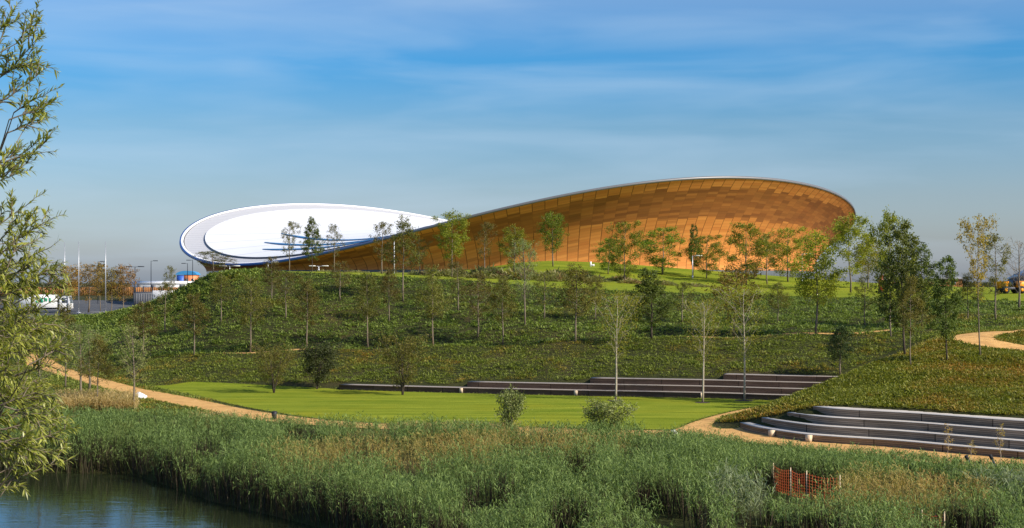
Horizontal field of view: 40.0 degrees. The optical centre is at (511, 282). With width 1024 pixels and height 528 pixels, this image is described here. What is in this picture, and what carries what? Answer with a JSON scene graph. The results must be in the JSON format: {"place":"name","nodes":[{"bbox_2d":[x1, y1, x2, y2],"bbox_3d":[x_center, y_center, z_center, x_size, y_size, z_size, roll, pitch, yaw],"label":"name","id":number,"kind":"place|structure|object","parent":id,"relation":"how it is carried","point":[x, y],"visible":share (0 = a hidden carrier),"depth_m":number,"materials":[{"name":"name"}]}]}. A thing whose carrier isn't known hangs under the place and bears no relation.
{"place":"outdoors","nodes":[
{"label":"outdoors","id":0,"kind":"place"},
{"bbox_2d":[0,472,317,527],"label":"river","id":1,"kind":"structure","parent":0,"point":[88,500],"depth_m":71.98,"materials":[{"name":"blue liquid"}]},
{"bbox_2d":[156,382,771,429],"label":"lawn","id":2,"kind":"structure","parent":0,"point":[655,412],"depth_m":109.35,"materials":[{"name":"plant"}]},
{"bbox_2d":[248,339,300,392],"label":"multi stem shrub","id":3,"kind":"object","parent":2,"relation":"on","point":[272,367],"visible":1,"depth_m":120.64,"materials":[{"name":"green plant"}]},
{"bbox_2d":[298,338,346,388],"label":"multi stem shrub","id":4,"kind":"object","parent":2,"relation":"on","point":[312,356],"visible":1,"depth_m":124.68,"materials":[{"name":"green plant"}]},
{"bbox_2d":[370,330,432,394],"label":"multi stem shrub","id":5,"kind":"object","parent":2,"relation":"on","point":[408,354],"visible":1,"depth_m":118.53,"materials":[{"name":"green plant"}]},
{"bbox_2d":[582,286,650,400],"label":"young tree","id":6,"kind":"object","parent":2,"relation":"on","point":[617,305],"visible":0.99,"depth_m":112.96,"materials":[{"name":"green plant"}]},
{"bbox_2d":[674,298,727,402],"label":"young tree","id":7,"kind":"object","parent":2,"relation":"on","point":[704,314],"visible":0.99,"depth_m":111.04,"materials":[{"name":"green plant"}]},
{"bbox_2d":[707,281,776,400],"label":"young tree","id":8,"kind":"object","parent":2,"relation":"on","point":[729,297],"visible":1,"depth_m":112.72,"materials":[{"name":"green plant"}]},
{"bbox_2d":[0,272,1023,527],"bbox_3d":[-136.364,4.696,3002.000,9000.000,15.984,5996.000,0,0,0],"label":"ground","id":9,"kind":"structure","parent":0,"point":[664,518],"depth_m":128.85,"materials":[{"name":"plant"}]},
{"bbox_2d":[0,0,82,498],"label":"willow tree","id":10,"kind":"object","parent":9,"relation":"on","point":[10,396],"visible":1,"depth_m":14.04,"materials":[{"name":"green plant"}]},
{"bbox_2d":[10,326,76,401],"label":"young tree","id":11,"kind":"object","parent":9,"relation":"on","point":[39,371],"visible":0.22,"depth_m":106.81,"materials":[{"name":"green plant"}]},
{"bbox_2d":[0,286,124,294],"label":"hoarding","id":12,"kind":"object","parent":9,"relation":"on","point":[62,290],"visible":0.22,"depth_m":379.96,"materials":[{"name":"metal"}]},
{"bbox_2d":[42,302,83,387],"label":"young tree","id":13,"kind":"object","parent":9,"relation":"on","point":[64,309],"visible":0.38,"depth_m":125.74,"materials":[{"name":"green plant"}]},
{"bbox_2d":[0,300,132,317],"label":"car park","id":14,"kind":"structure","parent":9,"relation":"on","point":[94,307],"depth_m":273.09,"materials":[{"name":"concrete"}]},
{"bbox_2d":[20,295,72,311],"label":"white lorry","id":15,"kind":"object","parent":14,"relation":"on","point":[52,305],"visible":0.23,"depth_m":224.93,"materials":[{"name":"paint"}]},
{"bbox_2d":[47,263,83,299],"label":"young tree","id":16,"kind":"object","parent":14,"relation":"on","point":[73,282],"visible":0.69,"depth_m":225.95,"materials":[{"name":"brown plant"}]},
{"bbox_2d":[70,262,110,311],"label":"young tree","id":17,"kind":"object","parent":14,"relation":"on","point":[88,278],"visible":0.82,"depth_m":229.87,"materials":[{"name":"brown plant"}]},
{"bbox_2d":[87,263,108,311],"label":"young tree","id":18,"kind":"object","parent":14,"relation":"on","point":[102,292],"visible":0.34,"depth_m":235.64,"materials":[{"name":"brown plant"}]},
{"bbox_2d":[94,266,128,310],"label":"young tree","id":19,"kind":"object","parent":14,"relation":"on","point":[110,271],"visible":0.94,"depth_m":215.63,"materials":[{"name":"brown plant"}]},
{"bbox_2d":[110,263,139,307],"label":"young tree","id":20,"kind":"object","parent":14,"relation":"on","point":[125,278],"visible":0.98,"depth_m":216.64,"materials":[{"name":"brown plant"}]},
{"bbox_2d":[133,292,151,305],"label":"storage container","id":21,"kind":"object","parent":14,"relation":"on","point":[144,297],"visible":0.29,"depth_m":260.80,"materials":[{"name":"metal"}]},
{"bbox_2d":[52,320,109,393],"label":"young tree","id":22,"kind":"object","parent":9,"relation":"on","point":[78,327],"visible":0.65,"depth_m":112.26,"materials":[{"name":"green plant"}]},
{"bbox_2d":[67,328,116,390],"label":"young tree","id":23,"kind":"object","parent":9,"relation":"on","point":[106,341],"visible":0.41,"depth_m":121.51,"materials":[{"name":"green plant"}]},
{"bbox_2d":[76,334,122,396],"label":"young tree","id":24,"kind":"object","parent":9,"relation":"on","point":[102,350],"visible":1,"depth_m":105.02,"materials":[{"name":"green plant"}]},
{"bbox_2d":[113,324,159,408],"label":"young tree","id":25,"kind":"object","parent":9,"relation":"on","point":[127,341],"visible":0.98,"depth_m":104.46,"materials":[{"name":"green plant"}]},
{"bbox_2d":[97,286,180,294],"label":"hoarding","id":26,"kind":"object","parent":9,"relation":"on","point":[144,289],"visible":0.21,"depth_m":379.96,"materials":[{"name":"metal"}]},
{"bbox_2d":[124,301,162,353],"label":"young tree","id":27,"kind":"object","parent":9,"relation":"on","point":[146,319],"visible":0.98,"depth_m":150.86,"materials":[{"name":"green plant"}]},
{"bbox_2d":[35,266,270,348],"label":"flank planting","id":28,"kind":"object","parent":9,"relation":"on","point":[94,318],"visible":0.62,"depth_m":176.64,"materials":[{"name":"green plant"}]},
{"bbox_2d":[131,281,191,286],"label":"long shed","id":29,"kind":"structure","parent":9,"relation":"on","point":[151,283],"depth_m":450.50,"materials":[{"name":"white paint"}]},
{"bbox_2d":[151,281,176,331],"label":"young tree","id":30,"kind":"object","parent":9,"relation":"on","point":[167,290],"visible":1,"depth_m":159.40,"materials":[{"name":"green plant"}]},
{"bbox_2d":[162,265,178,291],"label":"young tree","id":31,"kind":"object","parent":9,"relation":"on","point":[171,270],"visible":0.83,"depth_m":199.91,"materials":[{"name":"green plant"}]},
{"bbox_2d":[176,271,199,280],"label":"blue building","id":32,"kind":"structure","parent":9,"relation":"on","point":[181,275],"depth_m":517.00,"materials":[{"name":"blue"}]},
{"bbox_2d":[170,292,211,355],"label":"young tree","id":33,"kind":"object","parent":9,"relation":"on","point":[197,306],"visible":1,"depth_m":143.16,"materials":[{"name":"green plant"}]},
{"bbox_2d":[192,251,229,273],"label":"young tree","id":34,"kind":"object","parent":9,"relation":"on","point":[210,254],"visible":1,"depth_m":175.94,"materials":[{"name":"green plant"}]},
{"bbox_2d":[204,272,237,321],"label":"young tree","id":35,"kind":"object","parent":9,"relation":"on","point":[217,283],"visible":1,"depth_m":155.03,"materials":[{"name":"green plant"}]},
{"bbox_2d":[208,256,237,270],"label":"young tree","id":36,"kind":"object","parent":9,"relation":"on","point":[222,258],"visible":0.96,"depth_m":177.66,"materials":[{"name":"green plant"}]},
{"bbox_2d":[228,274,271,351],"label":"young tree","id":37,"kind":"object","parent":9,"relation":"on","point":[245,317],"visible":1,"depth_m":142.97,"materials":[{"name":"green plant"}]},
{"bbox_2d":[255,256,284,299],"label":"young tree","id":38,"kind":"object","parent":9,"relation":"on","point":[266,280],"visible":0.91,"depth_m":160.20,"materials":[{"name":"green plant"}]},
{"bbox_2d":[54,386,520,440],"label":"dry grass","id":39,"kind":"structure","parent":9,"relation":"on","point":[112,398],"depth_m":104.03,"materials":[{"name":"plant"}]},
{"bbox_2d":[271,272,303,318],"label":"young tree","id":40,"kind":"object","parent":9,"relation":"on","point":[287,276],"visible":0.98,"depth_m":153.75,"materials":[{"name":"green plant"}]},
{"bbox_2d":[288,278,321,345],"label":"young tree","id":41,"kind":"object","parent":9,"relation":"on","point":[312,300],"visible":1,"depth_m":141.54,"materials":[{"name":"green plant"}]},
{"bbox_2d":[326,261,351,299],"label":"young tree","id":42,"kind":"object","parent":9,"relation":"on","point":[337,274],"visible":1,"depth_m":159.21,"materials":[{"name":"green plant"}]},
{"bbox_2d":[349,272,381,347],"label":"young tree","id":43,"kind":"object","parent":9,"relation":"on","point":[369,311],"visible":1,"depth_m":142.16,"materials":[{"name":"green plant"}]},
{"bbox_2d":[377,267,404,320],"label":"young tree","id":44,"kind":"object","parent":9,"relation":"on","point":[385,281],"visible":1,"depth_m":150.23,"materials":[{"name":"green plant"}]},
{"bbox_2d":[381,215,431,300],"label":"young tree","id":45,"kind":"object","parent":9,"relation":"on","point":[401,226],"visible":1,"depth_m":158.77,"materials":[{"name":"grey plant"}]},
{"bbox_2d":[409,264,453,345],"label":"young tree","id":46,"kind":"object","parent":9,"relation":"on","point":[433,308],"visible":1,"depth_m":140.37,"materials":[{"name":"green plant"}]},
{"bbox_2d":[443,261,469,310],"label":"young tree","id":47,"kind":"object","parent":9,"relation":"on","point":[456,270],"visible":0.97,"depth_m":152.67,"materials":[{"name":"green plant"}]},
{"bbox_2d":[459,271,494,337],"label":"young tree","id":48,"kind":"object","parent":9,"relation":"on","point":[477,286],"visible":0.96,"depth_m":142.55,"materials":[{"name":"green plant"}]},
{"bbox_2d":[480,275,519,344],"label":"young tree","id":49,"kind":"object","parent":9,"relation":"on","point":[495,296],"visible":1,"depth_m":139.18,"materials":[{"name":"green plant"}]},
{"bbox_2d":[0,280,1007,286],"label":"distant scrub","id":50,"kind":"object","parent":9,"relation":"on","point":[44,284],"visible":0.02,"depth_m":562.28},
{"bbox_2d":[0,402,1023,527],"bbox_3d":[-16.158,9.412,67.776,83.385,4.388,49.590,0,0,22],"label":"reed bed","id":51,"kind":"object","parent":9,"relation":"on","point":[684,443],"visible":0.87,"depth_m":67.70,"materials":[{"name":"green plant"}]},
{"bbox_2d":[0,325,1023,415],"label":"bank planting","id":52,"kind":"object","parent":9,"relation":"on","point":[124,380],"visible":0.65,"depth_m":128.78,"materials":[{"name":"green plant"}]},
{"bbox_2d":[494,383,532,435],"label":"bush","id":53,"kind":"object","parent":9,"relation":"on","point":[514,407],"visible":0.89,"depth_m":86.32,"materials":[{"name":"green plant"}]},
{"bbox_2d":[4,270,1023,357],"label":"bank planting","id":54,"kind":"object","parent":9,"relation":"on","point":[802,319],"visible":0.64,"depth_m":149.19,"materials":[{"name":"green plant"}]},
{"bbox_2d":[179,176,855,278],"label":"velodrome","id":55,"kind":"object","parent":9,"relation":"on","point":[252,236],"visible":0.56,"depth_m":241.55,"materials":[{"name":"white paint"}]},
{"bbox_2d":[25,271,1016,464],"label":"edge grass","id":56,"kind":"structure","parent":9,"relation":"on","point":[718,413],"depth_m":110.75,"materials":[{"name":"plant"}]},
{"bbox_2d":[312,263,729,286],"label":"meadow planting","id":57,"kind":"object","parent":9,"relation":"on","point":[491,272],"visible":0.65,"depth_m":192.63,"materials":[{"name":"plant"}]},
{"bbox_2d":[504,238,540,324],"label":"young tree","id":58,"kind":"object","parent":9,"relation":"on","point":[529,257],"visible":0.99,"depth_m":145.30,"materials":[{"name":"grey plant"}]},
{"bbox_2d":[530,272,556,319],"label":"young tree","id":59,"kind":"object","parent":9,"relation":"on","point":[544,283],"visible":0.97,"depth_m":147.83,"materials":[{"name":"green plant"}]},
{"bbox_2d":[546,262,604,342],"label":"young tree","id":60,"kind":"object","parent":9,"relation":"on","point":[583,280],"visible":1,"depth_m":133.66,"materials":[{"name":"green plant"}]},
{"bbox_2d":[339,373,837,399],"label":"lawn terrace","id":61,"kind":"structure","parent":9,"relation":"on","point":[761,386],"depth_m":117.99,"materials":[{"name":"concrete"}]},
{"bbox_2d":[586,275,610,319],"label":"young tree","id":62,"kind":"object","parent":9,"relation":"on","point":[596,291],"visible":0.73,"depth_m":146.48,"materials":[{"name":"green plant"}]},
{"bbox_2d":[577,395,639,439],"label":"bush","id":63,"kind":"object","parent":9,"relation":"on","point":[605,409],"visible":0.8,"depth_m":84.11,"materials":[{"name":"green plant"}]},
{"bbox_2d":[246,422,1007,526],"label":"sedge patch","id":64,"kind":"object","parent":9,"relation":"on","point":[875,485],"visible":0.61,"depth_m":73.88,"materials":[{"name":"plant"}]},
{"bbox_2d":[618,267,683,339],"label":"young tree","id":65,"kind":"object","parent":9,"relation":"on","point":[653,289],"visible":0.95,"depth_m":132.30,"materials":[{"name":"green plant"}]},
{"bbox_2d":[671,281,695,322],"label":"young tree","id":66,"kind":"object","parent":9,"relation":"on","point":[684,286],"visible":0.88,"depth_m":143.40,"materials":[{"name":"green plant"}]},
{"bbox_2d":[701,262,769,336],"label":"young tree","id":67,"kind":"object","parent":9,"relation":"on","point":[742,281],"visible":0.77,"depth_m":134.52,"materials":[{"name":"green plant"}]},
{"bbox_2d":[763,282,793,322],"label":"young tree","id":68,"kind":"object","parent":9,"relation":"on","point":[782,295],"visible":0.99,"depth_m":140.61,"materials":[{"name":"green plant"}]},
{"bbox_2d":[773,463,839,502],"bbox_3d":[13.306,9.230,64.391,0.350,1.436,4.652,0,0,-29],"label":"fence","id":69,"kind":"object","parent":9,"relation":"on","point":[799,477],"visible":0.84,"depth_m":64.19,"materials":[{"name":"plastic"}]},
{"bbox_2d":[785,228,850,333],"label":"young tree","id":70,"kind":"object","parent":9,"relation":"on","point":[834,277],"visible":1,"depth_m":130.93,"materials":[{"name":"green plant"}]},
{"bbox_2d":[824,325,856,374],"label":"young tree","id":71,"kind":"object","parent":9,"relation":"on","point":[835,336],"visible":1,"depth_m":115.80,"materials":[{"name":"green plant"}]},
{"bbox_2d":[848,275,877,324],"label":"young tree","id":72,"kind":"object","parent":9,"relation":"on","point":[861,280],"visible":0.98,"depth_m":137.68,"materials":[{"name":"green plant"}]},
{"bbox_2d":[703,453,1023,526],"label":"rush clump","id":73,"kind":"object","parent":9,"relation":"on","point":[745,496],"visible":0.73,"depth_m":60.73,"materials":[{"name":"plant"}]},
{"bbox_2d":[714,329,1023,422],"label":"mound planting","id":74,"kind":"object","parent":9,"relation":"on","point":[1008,388],"visible":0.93,"depth_m":93.56,"materials":[{"name":"green plant"}]},
{"bbox_2d":[740,406,1023,458],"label":"hill terrace","id":75,"kind":"structure","parent":9,"relation":"on","point":[893,428],"depth_m":81.97,"materials":[{"name":"concrete"}]},
{"bbox_2d":[861,205,914,335],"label":"young tree","id":76,"kind":"object","parent":9,"relation":"on","point":[886,226],"visible":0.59,"depth_m":127.94,"materials":[{"name":"green plant"}]},
{"bbox_2d":[872,220,938,353],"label":"young tree","id":77,"kind":"object","parent":9,"relation":"on","point":[896,264],"visible":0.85,"depth_m":105.59,"materials":[{"name":"green plant"}]},
{"bbox_2d":[875,507,944,527],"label":"fence","id":78,"kind":"object","parent":9,"relation":"on","point":[917,518],"visible":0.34,"depth_m":55.43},
{"bbox_2d":[894,273,936,363],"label":"young tree","id":79,"kind":"object","parent":9,"relation":"on","point":[918,303],"visible":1,"depth_m":100.13,"materials":[{"name":"green plant"}]},
{"bbox_2d":[906,240,946,326],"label":"young tree","id":80,"kind":"object","parent":9,"relation":"on","point":[925,267],"visible":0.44,"depth_m":133.82,"materials":[{"name":"green plant"}]},
{"bbox_2d":[921,255,964,359],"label":"young tree","id":81,"kind":"object","parent":9,"relation":"on","point":[947,320],"visible":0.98,"depth_m":101.04,"materials":[{"name":"green plant"}]},
{"bbox_2d":[948,272,984,318],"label":"young tree","id":82,"kind":"object","parent":9,"relation":"on","point":[965,281],"visible":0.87,"depth_m":139.87,"materials":[{"name":"green plant"}]},
{"bbox_2d":[954,213,999,354],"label":"young tree","id":83,"kind":"object","parent":9,"relation":"on","point":[978,255],"visible":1,"depth_m":102.32,"materials":[{"name":"green plant"}]},
{"bbox_2d":[969,233,1013,320],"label":"young tree","id":84,"kind":"object","parent":9,"relation":"on","point":[990,246],"visible":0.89,"depth_m":137.87,"materials":[{"name":"green plant"}]},
{"bbox_2d":[993,240,1023,309],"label":"young tree","id":85,"kind":"object","parent":9,"relation":"on","point":[1019,282],"visible":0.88,"depth_m":149.87,"materials":[{"name":"green plant"}]},
{"bbox_2d":[0,0,1023,282],"label":"sky","id":86,"kind":"structure","parent":0,"point":[173,115],"materials":[{"name":"blue"}]},
{"bbox_2d":[26,354,1023,468],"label":"gravel path","id":87,"kind":"structure","parent":0,"point":[702,424],"depth_m":95.50,"materials":[{"name":"gravel"}]},
{"bbox_2d":[245,329,889,352],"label":"slope path","id":88,"kind":"structure","parent":0,"point":[688,336],"depth_m":133.26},
{"bbox_2d":[276,261,1023,300],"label":"lawn","id":89,"kind":"structure","parent":0,"point":[678,276],"depth_m":203.30,"materials":[{"name":"plant"}]},
{"bbox_2d":[281,221,301,270],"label":"young tree","id":90,"kind":"object","parent":89,"relation":"on","point":[288,239],"visible":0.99,"depth_m":183.93,"materials":[{"name":"green plant"}]},
{"bbox_2d":[299,216,324,271],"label":"young tree","id":91,"kind":"object","parent":89,"relation":"on","point":[309,241],"visible":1,"depth_m":183.93,"materials":[{"name":"green plant"}]},
{"bbox_2d":[323,223,344,271],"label":"young tree","id":92,"kind":"object","parent":89,"relation":"on","point":[332,230],"visible":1,"depth_m":185.94,"materials":[{"name":"green plant"}]},
{"bbox_2d":[368,221,393,273],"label":"young tree","id":93,"kind":"object","parent":89,"relation":"on","point":[382,223],"visible":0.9,"depth_m":189.73,"materials":[{"name":"green plant"}]},
{"bbox_2d":[409,238,432,273],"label":"young tree","id":94,"kind":"object","parent":89,"relation":"on","point":[424,248],"visible":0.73,"depth_m":191.94,"materials":[{"name":"green plant"}]},
{"bbox_2d":[431,208,471,276],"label":"young tree","id":95,"kind":"object","parent":89,"relation":"on","point":[446,235],"visible":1,"depth_m":188.53,"materials":[{"name":"green plant"}]},
{"bbox_2d":[474,221,497,267],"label":"young tree","id":96,"kind":"object","parent":89,"relation":"on","point":[490,226],"visible":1,"depth_m":199.88,"materials":[{"name":"green plant"}]},
{"bbox_2d":[495,225,533,270],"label":"young tree","id":97,"kind":"object","parent":89,"relation":"on","point":[520,234],"visible":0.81,"depth_m":191.65,"materials":[{"name":"green plant"}]},
{"bbox_2d":[535,210,569,266],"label":"young tree","id":98,"kind":"object","parent":89,"relation":"on","point":[550,235],"visible":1,"depth_m":213.33,"materials":[{"name":"green plant"}]},
{"bbox_2d":[592,238,623,273],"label":"young tree","id":99,"kind":"object","parent":89,"relation":"on","point":[605,261],"visible":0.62,"depth_m":204.93,"materials":[{"name":"green plant"}]},
{"bbox_2d":[601,220,648,278],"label":"young tree","id":100,"kind":"object","parent":89,"relation":"on","point":[623,246],"visible":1,"depth_m":193.33,"materials":[{"name":"green plant"}]},
{"bbox_2d":[637,226,692,273],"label":"young tree","id":101,"kind":"object","parent":89,"relation":"on","point":[662,261],"visible":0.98,"depth_m":209.61,"materials":[{"name":"green plant"}]},
{"bbox_2d":[685,224,700,275],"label":"young tree","id":102,"kind":"object","parent":89,"relation":"on","point":[692,238],"visible":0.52,"depth_m":211.92,"materials":[{"name":"green plant"}]},
{"bbox_2d":[683,234,728,278],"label":"young tree","id":103,"kind":"object","parent":89,"relation":"on","point":[700,251],"visible":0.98,"depth_m":207.53,"materials":[{"name":"green plant"}]},
{"bbox_2d":[717,222,777,284],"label":"young tree","id":104,"kind":"object","parent":89,"relation":"on","point":[753,231],"visible":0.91,"depth_m":199.34,"materials":[{"name":"green plant"}]},
{"bbox_2d":[755,234,783,283],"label":"young tree","id":105,"kind":"object","parent":89,"relation":"on","point":[768,261],"visible":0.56,"depth_m":203.86,"materials":[{"name":"green plant"}]},
{"bbox_2d":[766,226,811,281],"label":"young tree","id":106,"kind":"object","parent":89,"relation":"on","point":[786,248],"visible":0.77,"depth_m":211.63,"materials":[{"name":"green plant"}]},
{"bbox_2d":[821,212,875,292],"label":"young tree","id":107,"kind":"object","parent":89,"relation":"on","point":[846,231],"visible":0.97,"depth_m":192.54,"materials":[{"name":"green plant"}]},
{"bbox_2d":[850,236,879,288],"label":"young tree","id":108,"kind":"object","parent":89,"relation":"on","point":[865,263],"visible":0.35,"depth_m":204.61,"materials":[{"name":"green plant"}]},
{"bbox_2d":[994,274,1023,293],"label":"site dumper","id":109,"kind":"object","parent":89,"relation":"on","point":[1012,289],"visible":0.67,"depth_m":185.50,"materials":[{"name":"yellow paint"}]},
{"bbox_2d":[954,330,1023,349],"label":"path","id":110,"kind":"structure","parent":0,"point":[987,339],"depth_m":109.85,"materials":[{"name":"gravel"}]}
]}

